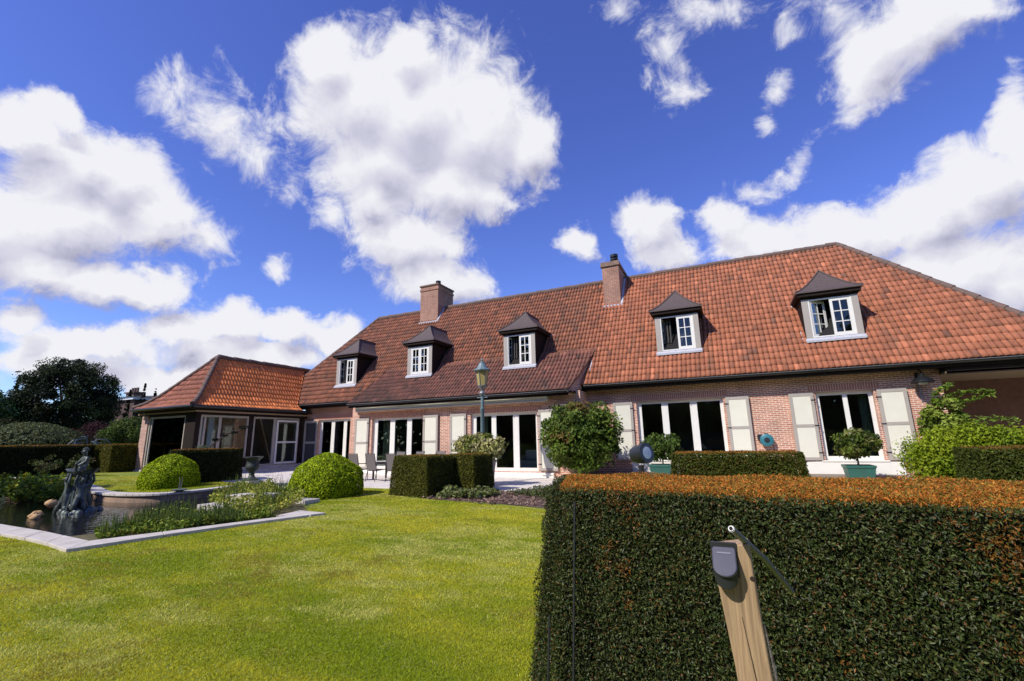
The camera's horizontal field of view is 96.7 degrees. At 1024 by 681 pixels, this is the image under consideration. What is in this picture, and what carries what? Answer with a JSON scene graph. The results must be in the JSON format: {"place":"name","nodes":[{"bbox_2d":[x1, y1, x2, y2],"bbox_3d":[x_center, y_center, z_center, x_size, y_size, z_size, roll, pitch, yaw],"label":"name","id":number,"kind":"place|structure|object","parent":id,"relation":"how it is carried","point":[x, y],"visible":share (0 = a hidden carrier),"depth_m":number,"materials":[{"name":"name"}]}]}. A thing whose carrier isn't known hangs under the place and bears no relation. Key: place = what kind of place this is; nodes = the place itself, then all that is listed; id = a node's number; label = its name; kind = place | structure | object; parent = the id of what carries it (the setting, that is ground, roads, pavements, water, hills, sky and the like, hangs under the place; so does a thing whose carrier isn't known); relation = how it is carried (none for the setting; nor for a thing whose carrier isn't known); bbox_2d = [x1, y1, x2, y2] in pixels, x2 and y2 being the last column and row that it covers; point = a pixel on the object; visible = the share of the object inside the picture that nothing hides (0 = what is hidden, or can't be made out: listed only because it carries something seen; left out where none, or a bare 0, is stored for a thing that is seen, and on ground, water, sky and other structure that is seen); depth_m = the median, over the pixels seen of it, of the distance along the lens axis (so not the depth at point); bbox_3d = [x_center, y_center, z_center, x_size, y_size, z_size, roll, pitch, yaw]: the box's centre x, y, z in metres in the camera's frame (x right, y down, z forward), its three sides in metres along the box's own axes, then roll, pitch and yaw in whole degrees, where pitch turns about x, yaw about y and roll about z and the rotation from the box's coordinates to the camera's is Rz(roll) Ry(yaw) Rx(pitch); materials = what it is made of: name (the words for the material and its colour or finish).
{"place":"outdoors","nodes":[
{"label":"outdoors","id":0,"kind":"place"},
{"bbox_2d":[27,510,43,517],"bbox_3d":[-11.029,4.053,10.541,0.245,0.238,0.258,-3,-12,8],"label":"boulder","id":1,"kind":"object","parent":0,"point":[35,512],"visible":0.48,"depth_m":10.50,"materials":[{"name":"beige stone"}]},
{"bbox_2d":[44,499,57,507],"bbox_3d":[-10.794,3.816,10.645,0.209,0.226,0.249,-7,-13,24],"label":"boulder","id":2,"kind":"object","parent":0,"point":[51,503],"visible":1,"depth_m":10.61,"materials":[{"name":"beige stone"}]},
{"bbox_2d":[122,389,131,425],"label":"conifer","id":3,"kind":"object","parent":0,"point":[127,406],"visible":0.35,"depth_m":59.14,"materials":[{"name":"green plant"}]},
{"bbox_2d":[136,383,146,422],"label":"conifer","id":4,"kind":"object","parent":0,"point":[143,395],"visible":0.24,"depth_m":59.19,"materials":[{"name":"green plant"}]},
{"bbox_2d":[0,496,288,535],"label":"pond water","id":5,"kind":"structure","parent":0,"point":[15,513],"depth_m":10.72,"materials":[{"name":"black liquid"}]},
{"bbox_2d":[0,471,74,502],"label":"pond plants","id":6,"kind":"object","parent":5,"relation":"on","point":[41,487],"visible":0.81,"depth_m":13.79,"materials":[{"name":"green plant"}]},
{"bbox_2d":[52,447,103,514],"bbox_3d":[-10.736,3.558,11.453,1.002,1.719,0.856,-7,-13,24],"label":"fountain statue","id":7,"kind":"object","parent":5,"relation":"in","point":[75,498],"visible":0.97,"depth_m":11.14,"materials":[{"name":"grey stone"}]},
{"bbox_2d":[50,464,246,492],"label":"lawn","id":8,"kind":"structure","parent":0,"point":[132,473],"depth_m":18.57,"materials":[{"name":"green plant"}]},
{"bbox_2d":[0,416,24,430],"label":"dark shrub","id":9,"kind":"object","parent":8,"relation":"on","point":[6,421],"visible":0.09,"depth_m":34.33,"materials":[{"name":"green plant"}]},
{"bbox_2d":[0,390,25,423],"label":"tree","id":10,"kind":"object","parent":8,"relation":"on","point":[7,410],"visible":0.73,"depth_m":40.02,"materials":[{"name":"green plant"}]},
{"bbox_2d":[0,422,90,448],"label":"dome shrub","id":11,"kind":"object","parent":8,"relation":"on","point":[28,435],"visible":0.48,"depth_m":30.96,"materials":[{"name":"green plant"}]},
{"bbox_2d":[28,454,62,476],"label":"shrub","id":12,"kind":"object","parent":8,"relation":"on","point":[50,465],"visible":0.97,"depth_m":18.45,"materials":[{"name":"green plant"}]},
{"bbox_2d":[0,444,95,477],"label":"yew hedge","id":13,"kind":"object","parent":8,"relation":"on","point":[14,459],"visible":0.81,"depth_m":19.55,"materials":[{"name":"green plant"}]},
{"bbox_2d":[3,356,125,434],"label":"tree","id":14,"kind":"object","parent":8,"relation":"on","point":[42,381],"visible":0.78,"depth_m":42.90,"materials":[{"name":"green plant"}]},
{"bbox_2d":[66,453,95,469],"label":"shrub","id":15,"kind":"object","parent":8,"relation":"on","point":[73,461],"visible":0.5,"depth_m":19.12,"materials":[{"name":"green plant"}]},
{"bbox_2d":[67,436,111,444],"bbox_3d":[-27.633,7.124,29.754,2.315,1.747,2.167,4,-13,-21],"label":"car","id":16,"kind":"object","parent":8,"relation":"on","point":[85,441],"visible":0.48,"depth_m":29.73,"materials":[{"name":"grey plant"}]},
{"bbox_2d":[68,421,121,444],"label":"purple shrub","id":17,"kind":"object","parent":8,"relation":"on","point":[94,427],"visible":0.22,"depth_m":33.83,"materials":[{"name":"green plant"}]},
{"bbox_2d":[71,417,136,440],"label":"dark shrub","id":18,"kind":"object","parent":8,"relation":"on","point":[100,426],"visible":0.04,"depth_m":37.06,"materials":[{"name":"green plant"}]},
{"bbox_2d":[92,443,138,472],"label":"yew hedge","id":19,"kind":"object","parent":8,"relation":"on","point":[109,458],"visible":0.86,"depth_m":21.33,"materials":[{"name":"green plant"}]},
{"bbox_2d":[94,415,141,446],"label":"green shrub","id":20,"kind":"object","parent":8,"relation":"on","point":[130,428],"visible":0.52,"depth_m":32.95,"materials":[{"name":"green plant"}]},
{"bbox_2d":[136,454,200,489],"bbox_3d":[-11.386,4.349,15.190,1.731,1.139,1.682,-7,-13,24],"label":"clipped bush","id":21,"kind":"object","parent":8,"relation":"on","point":[164,472],"visible":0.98,"depth_m":14.68,"materials":[{"name":"green plant"}]},
{"bbox_2d":[168,447,242,482],"bbox_3d":[-11.465,4.688,17.099,0.926,1.306,2.467,-7,-13,24],"label":"yew hedge","id":22,"kind":"object","parent":8,"relation":"on","point":[215,465],"visible":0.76,"depth_m":17.09,"materials":[{"name":"green plant"}]},
{"bbox_2d":[130,354,311,472],"bbox_3d":[-14.233,4.095,24.952,4.865,6.080,9.295,-7,-13,24],"label":"garden room","id":23,"kind":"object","parent":8,"relation":"on","point":[206,403],"visible":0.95,"depth_m":22.85,"materials":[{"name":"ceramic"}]},
{"bbox_2d":[143,415,185,466],"bbox_3d":[-16.224,4.722,21.277,2.900,2.329,0.070,-7,-13,24],"label":"window","id":24,"kind":"structure","parent":23,"relation":"in","point":[165,433],"depth_m":21.40,"materials":[{"name":"black glass"}]},
{"bbox_2d":[198,415,248,456],"bbox_3d":[-13.697,4.552,21.621,0.070,1.949,2.340,-7,-13,24],"label":"window","id":25,"kind":"structure","parent":23,"relation":"in","point":[205,416],"depth_m":21.40,"materials":[{"name":"beige paint"}]},
{"bbox_2d":[250,417,299,465],"bbox_3d":[-12.502,5.315,24.060,0.070,2.449,2.760,-7,-13,24],"label":"window","id":26,"kind":"structure","parent":23,"relation":"in","point":[274,418],"depth_m":23.88,"materials":[{"name":"beige paint"}]},
{"bbox_2d":[273,420,298,463],"bbox_3d":[-12.191,5.464,24.585,0.070,2.270,1.350,-7,-13,24],"label":"sliding door","id":27,"kind":"structure","parent":23,"relation":"in","point":[277,424],"depth_m":24.47,"materials":[{"name":"white paint"}]},
{"bbox_2d":[69,503,306,540],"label":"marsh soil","id":28,"kind":"structure","parent":0,"point":[293,508],"depth_m":10.04,"materials":[{"name":"brown soil"}]},
{"bbox_2d":[135,496,231,519],"bbox_3d":[-7.513,3.769,10.371,2.518,0.472,1.756,-11,-16,38],"label":"reed bed","id":29,"kind":"object","parent":28,"relation":"on","point":[172,513],"visible":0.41,"depth_m":10.22,"materials":[{"name":"green plant"}]},
{"bbox_2d":[94,502,277,538],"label":"pond plants","id":30,"kind":"object","parent":28,"relation":"on","point":[143,524],"visible":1,"depth_m":8.73,"materials":[{"name":"green plant"}]},
{"bbox_2d":[0,473,567,680],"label":"lawn","id":31,"kind":"structure","parent":0,"point":[280,591],"depth_m":4.55,"materials":[{"name":"green plant"}]},
{"bbox_2d":[29,513,42,519],"bbox_3d":[-10.779,3.997,10.295,0.201,0.185,0.206,3,-13,-17],"label":"boulder","id":32,"kind":"object","parent":31,"relation":"on","point":[36,516],"visible":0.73,"depth_m":10.24,"materials":[{"name":"beige stone"}]},
{"bbox_2d":[14,477,229,502],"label":"retaining wall","id":33,"kind":"structure","parent":31,"relation":"on","point":[99,493],"depth_m":13.20,"materials":[{"name":"stone"}]},
{"bbox_2d":[172,477,186,491],"bbox_3d":[-9.735,4.212,13.360,0.429,0.421,0.440,-7,-13,24],"label":"metal ornament","id":34,"kind":"object","parent":33,"relation":"on","point":[180,489],"visible":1,"depth_m":13.32,"materials":[{"name":"grey metal"}]},
{"bbox_2d":[0,510,324,552],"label":"pond coping","id":35,"kind":"object","parent":31,"relation":"on","point":[64,543],"visible":0.72,"depth_m":8.04,"materials":[{"name":"stone"}]},
{"bbox_2d":[207,471,305,511],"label":"pond plants","id":36,"kind":"object","parent":31,"relation":"on","point":[283,498],"visible":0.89,"depth_m":11.72,"materials":[{"name":"green plant"}]},
{"bbox_2d":[197,492,319,512],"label":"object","id":37,"kind":"structure","parent":31,"relation":"on","point":[304,501],"depth_m":11.93,"materials":[{"name":"grey stone"}]},
{"bbox_2d":[287,452,363,499],"bbox_3d":[-5.626,4.067,13.860,2.150,1.338,2.101,-7,-13,24],"label":"clipped bush","id":38,"kind":"object","parent":31,"relation":"on","point":[326,475],"visible":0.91,"depth_m":13.16,"materials":[{"name":"green plant"}]},
{"bbox_2d":[388,454,455,498],"bbox_3d":[-2.703,4.040,13.716,1.722,1.225,1.336,-9,-15,34],"label":"yew hedge","id":39,"kind":"object","parent":31,"relation":"on","point":[420,475],"visible":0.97,"depth_m":13.29,"materials":[{"name":"green plant"}]},
{"bbox_2d":[421,489,571,507],"bbox_3d":[0.956,4.342,12.791,6.700,0.001,5.900,-7,-13,24],"label":"mulch bed","id":40,"kind":"object","parent":31,"relation":"on","point":[528,499],"visible":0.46,"depth_m":11.95,"materials":[{"name":"brown wood"}]},
{"bbox_2d":[434,484,501,498],"bbox_3d":[-1.197,4.225,12.712,1.793,0.368,1.299,-7,-13,24],"label":"hosta bed","id":41,"kind":"object","parent":40,"relation":"on","point":[464,492],"visible":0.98,"depth_m":12.49,"materials":[{"name":"green plant"}]},
{"bbox_2d":[445,452,494,491],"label":"yew hedge","id":42,"kind":"object","parent":40,"relation":"on","point":[471,470],"visible":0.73,"depth_m":13.78,"materials":[{"name":"green plant"}]},
{"bbox_2d":[507,485,571,498],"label":"ground cover","id":43,"kind":"object","parent":40,"relation":"on","point":[529,491],"visible":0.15,"depth_m":12.95,"materials":[{"name":"green plant"}]},
{"bbox_2d":[547,615,550,680],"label":"stake","id":44,"kind":"object","parent":31,"relation":"on","point":[548,662],"visible":1,"depth_m":2.62,"materials":[{"name":"black metal"}]},
{"bbox_2d":[572,501,575,680],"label":"stake","id":45,"kind":"object","parent":31,"relation":"on","point":[574,519],"visible":1,"depth_m":2.66,"materials":[{"name":"black metal"}]},
{"bbox_2d":[538,400,623,474],"bbox_3d":[2.519,3.699,16.863,3.375,3.068,2.876,-7,-13,24],"label":"shrub","id":46,"kind":"object","parent":31,"relation":"on","point":[571,431],"visible":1,"depth_m":16.10,"materials":[{"name":"green plant"}]},
{"bbox_2d":[629,443,653,474],"bbox_3d":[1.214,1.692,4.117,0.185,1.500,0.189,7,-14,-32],"label":"floodlight","id":47,"kind":"object","parent":31,"relation":"on","point":[642,453],"visible":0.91,"depth_m":4.20,"materials":[{"name":"black metal"}]},
{"bbox_2d":[670,450,810,490],"bbox_3d":[4.646,2.903,9.347,2.666,1.294,1.108,-7,-13,24],"label":"yew hedge","id":48,"kind":"object","parent":31,"relation":"on","point":[706,463],"visible":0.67,"depth_m":9.08,"materials":[{"name":"green plant"}]},
{"bbox_2d":[718,538,778,680],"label":"oak post","id":49,"kind":"object","parent":31,"relation":"on","point":[746,628],"visible":0.87,"depth_m":1.11,"materials":[{"name":"brown wood"}]},
{"bbox_2d":[710,541,739,589],"bbox_3d":[0.529,0.559,1.131,0.060,0.100,0.058,-7,-13,24],"label":"post lamp","id":50,"kind":"object","parent":49,"relation":"attached to","point":[725,564],"visible":1,"depth_m":1.12,"materials":[{"name":"plastic"}]},
{"bbox_2d":[728,525,794,593],"bbox_3d":[0.710,0.627,1.272,0.015,0.292,0.596,-11,-16,38],"label":"metal tube","id":51,"kind":"object","parent":49,"relation":"attached to","point":[736,533],"visible":0.98,"depth_m":1.24,"materials":[{"name":"grey metal"}]},
{"bbox_2d":[528,471,1023,680],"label":"yew hedge","id":52,"kind":"object","parent":31,"relation":"on","point":[897,579],"visible":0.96,"depth_m":2.28,"materials":[{"name":"green plant"}]},
{"bbox_2d":[890,419,1023,492],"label":"feathery shrub","id":53,"kind":"object","parent":31,"relation":"on","point":[934,456],"visible":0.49,"depth_m":9.85,"materials":[{"name":"green plant"}]},
{"bbox_2d":[915,382,1021,438],"bbox_3d":[13.492,2.745,13.485,2.285,3.055,0.963,-10,-15,36],"label":"climbing shrub","id":54,"kind":"object","parent":31,"relation":"on","point":[931,416],"visible":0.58,"depth_m":13.68,"materials":[{"name":"green plant"}]},
{"bbox_2d":[952,444,1023,490],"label":"yew hedge","id":55,"kind":"object","parent":31,"relation":"on","point":[1000,462],"visible":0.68,"depth_m":7.99,"materials":[{"name":"green plant"}]},
{"bbox_2d":[0,0,1023,416],"label":"sky","id":56,"kind":"structure","parent":0,"point":[184,184],"materials":[{"name":"blue"}]},
{"bbox_2d":[225,469,910,491],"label":"terrace","id":57,"kind":"structure","parent":0,"point":[504,483],"depth_m":17.68,"materials":[{"name":"grey stone"}]},
{"bbox_2d":[197,425,252,448],"bbox_3d":[-11.948,4.566,18.727,2.187,2.147,0.501,2,-13,-15],"label":"cloud pruned tree","id":58,"kind":"object","parent":57,"relation":"on","point":[216,440],"visible":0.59,"depth_m":18.85,"materials":[{"name":"green plant"}]},
{"bbox_2d":[239,456,263,483],"bbox_3d":[-9.535,4.787,16.697,0.719,1.030,0.676,-7,-13,24],"label":"garden urn","id":59,"kind":"object","parent":57,"relation":"on","point":[252,466],"visible":0.9,"depth_m":16.57,"materials":[{"name":"stone"}]},
{"bbox_2d":[348,453,367,479],"bbox_3d":[-6.398,5.233,18.859,0.573,1.093,0.729,-6,-13,20],"label":"garden chair","id":60,"kind":"object","parent":57,"relation":"on","point":[353,458],"visible":0.37,"depth_m":18.65,"materials":[{"name":"grey fabric"}]},
{"bbox_2d":[365,453,385,481],"bbox_3d":[-5.521,5.117,18.407,0.573,1.093,0.729,-7,-14,26],"label":"garden chair","id":61,"kind":"object","parent":57,"relation":"on","point":[371,463],"visible":0.96,"depth_m":18.22,"materials":[{"name":"grey"}]},
{"bbox_2d":[372,460,386,478],"bbox_3d":[-4.539,5.410,19.029,2.700,0.740,1.000,-7,-13,24],"label":"garden table","id":62,"kind":"object","parent":57,"relation":"on","point":[383,461],"visible":0.11,"depth_m":19.13,"materials":[{"name":"grey metal"}]},
{"bbox_2d":[385,453,395,480],"bbox_3d":[-4.611,5.009,17.995,0.573,1.093,0.729,-6,-13,22],"label":"garden chair","id":63,"kind":"object","parent":57,"relation":"on","point":[389,457],"visible":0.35,"depth_m":17.82,"materials":[{"name":"grey"}]},
{"bbox_2d":[396,451,405,455],"bbox_3d":[-5.223,5.574,20.529,0.573,1.093,0.729,-6,-13,22],"label":"garden chair","id":64,"kind":"object","parent":57,"relation":"on","point":[401,453],"visible":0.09,"depth_m":20.92,"materials":[{"name":"grey"}]},
{"bbox_2d":[474,358,490,434],"bbox_3d":[-1.094,2.892,16.836,0.638,4.600,0.638,-7,-13,24],"label":"lamp post","id":65,"kind":"object","parent":57,"relation":"on","point":[482,370],"visible":0.73,"depth_m":16.98,"materials":[{"name":"metal"}]},
{"bbox_2d":[488,459,496,481],"bbox_3d":[-0.980,4.521,15.540,0.932,0.860,0.932,-7,-13,24],"label":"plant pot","id":66,"kind":"object","parent":57,"relation":"on","point":[494,463],"visible":0.19,"depth_m":15.43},
{"bbox_2d":[451,432,508,459],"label":"variegated shrub","id":67,"kind":"object","parent":66,"relation":"in","point":[485,442],"visible":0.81,"depth_m":15.52,"materials":[{"name":"green plant"}]},
{"bbox_2d":[649,464,670,475],"bbox_3d":[5.272,4.649,16.022,0.740,0.570,0.740,-7,-13,24],"label":"planter","id":68,"kind":"object","parent":57,"relation":"on","point":[661,468],"visible":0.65,"depth_m":15.76,"materials":[{"name":"teal paint"}]},
{"bbox_2d":[639,432,683,464],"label":"potted shrub","id":69,"kind":"object","parent":68,"relation":"in","point":[662,446],"visible":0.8,"depth_m":15.88,"materials":[{"name":"green plant"}]},
{"bbox_2d":[841,464,876,478],"bbox_3d":[10.452,4.034,13.675,0.740,0.570,0.740,-7,-13,24],"label":"planter","id":70,"kind":"object","parent":57,"relation":"on","point":[861,470],"visible":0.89,"depth_m":13.44,"materials":[{"name":"teal paint"}]},
{"bbox_2d":[829,426,883,465],"bbox_3d":[10.423,3.247,13.749,1.296,1.309,1.194,1,-12,-10],"label":"potted shrub","id":71,"kind":"object","parent":70,"relation":"in","point":[849,448],"visible":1,"depth_m":13.56,"materials":[{"name":"green plant"}]},
{"label":"ground","id":72,"kind":"structure","parent":0,"visible":0},
{"bbox_2d":[13,374,20,393],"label":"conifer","id":73,"kind":"object","parent":72,"relation":"on","point":[16,387],"visible":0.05,"depth_m":44.71,"materials":[{"name":"green plant"}]},
{"bbox_2d":[102,387,153,421],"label":"neighbour house","id":74,"kind":"structure","parent":72,"relation":"on","point":[134,398],"depth_m":59.53,"materials":[{"name":"brown"}]},
{"bbox_2d":[298,242,1023,479],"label":"country house","id":75,"kind":"structure","parent":72,"relation":"on","point":[808,351],"depth_m":18.82,"materials":[{"name":"tile"}]},
{"bbox_2d":[302,421,317,462],"bbox_3d":[-11.244,5.696,25.338,0.820,2.400,0.050,-3,-13,11],"label":"door","id":76,"kind":"structure","parent":75,"relation":"in","point":[311,427],"depth_m":25.35,"materials":[{"name":"beige paint"}]},
{"bbox_2d":[318,419,350,459],"bbox_3d":[-9.691,5.586,24.978,2.350,2.480,0.090,-7,-13,24],"label":"window","id":77,"kind":"structure","parent":75,"relation":"in","point":[335,433],"depth_m":25.05,"materials":[{"name":"white paint"}]},
{"bbox_2d":[373,416,422,468],"bbox_3d":[-5.485,4.949,21.973,3.070,2.440,0.090,-7,-13,24],"label":"window","id":78,"kind":"structure","parent":75,"relation":"in","point":[409,419],"depth_m":22.14,"materials":[{"name":"white paint"}]},
{"bbox_2d":[355,396,548,411],"bbox_3d":[-3.180,2.950,20.893,10.300,0.245,0.330,-7,-13,24],"label":"awning","id":79,"kind":"object","parent":75,"relation":"attached to","point":[470,403],"visible":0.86,"depth_m":20.45,"materials":[{"name":"beige"}]},
{"bbox_2d":[472,411,538,471],"bbox_3d":[-0.309,4.364,19.622,3.200,2.460,0.090,-7,-13,24],"label":"window","id":80,"kind":"structure","parent":75,"relation":"in","point":[516,429],"depth_m":19.44,"materials":[{"name":"white paint"}]},
{"bbox_2d":[520,450,536,467],"bbox_3d":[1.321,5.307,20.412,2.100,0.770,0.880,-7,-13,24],"label":"window pane","id":81,"kind":"structure","parent":75,"relation":"in","point":[528,459],"depth_m":20.54,"materials":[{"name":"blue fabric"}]},
{"bbox_2d":[637,398,728,459],"bbox_3d":[6.561,3.464,17.654,3.190,2.310,0.090,-7,-13,24],"label":"window","id":82,"kind":"structure","parent":75,"relation":"in","point":[693,402],"depth_m":17.59,"materials":[{"name":"white paint"}]},
{"bbox_2d":[757,433,774,449],"bbox_3d":[9.009,4.049,16.025,0.495,1.541,0.250,-7,-13,24],"label":"hose reel","id":83,"kind":"object","parent":75,"relation":"attached to","point":[766,439],"visible":0.91,"depth_m":16.04,"materials":[{"name":"teal plastic"}]},
{"bbox_2d":[815,390,884,459],"bbox_3d":[11.410,2.888,15.457,1.640,2.310,0.090,-7,-13,24],"label":"window","id":84,"kind":"structure","parent":75,"relation":"in","point":[844,393],"depth_m":15.47,"materials":[{"name":"white paint"}]},
{"bbox_2d":[911,369,934,401],"bbox_3d":[12.995,1.403,14.395,0.579,1.018,0.607,3,-13,-16],"label":"wall lamp","id":85,"kind":"object","parent":75,"relation":"attached to","point":[921,379],"visible":1,"depth_m":14.37,"materials":[{"name":"black metal"}]}
]}

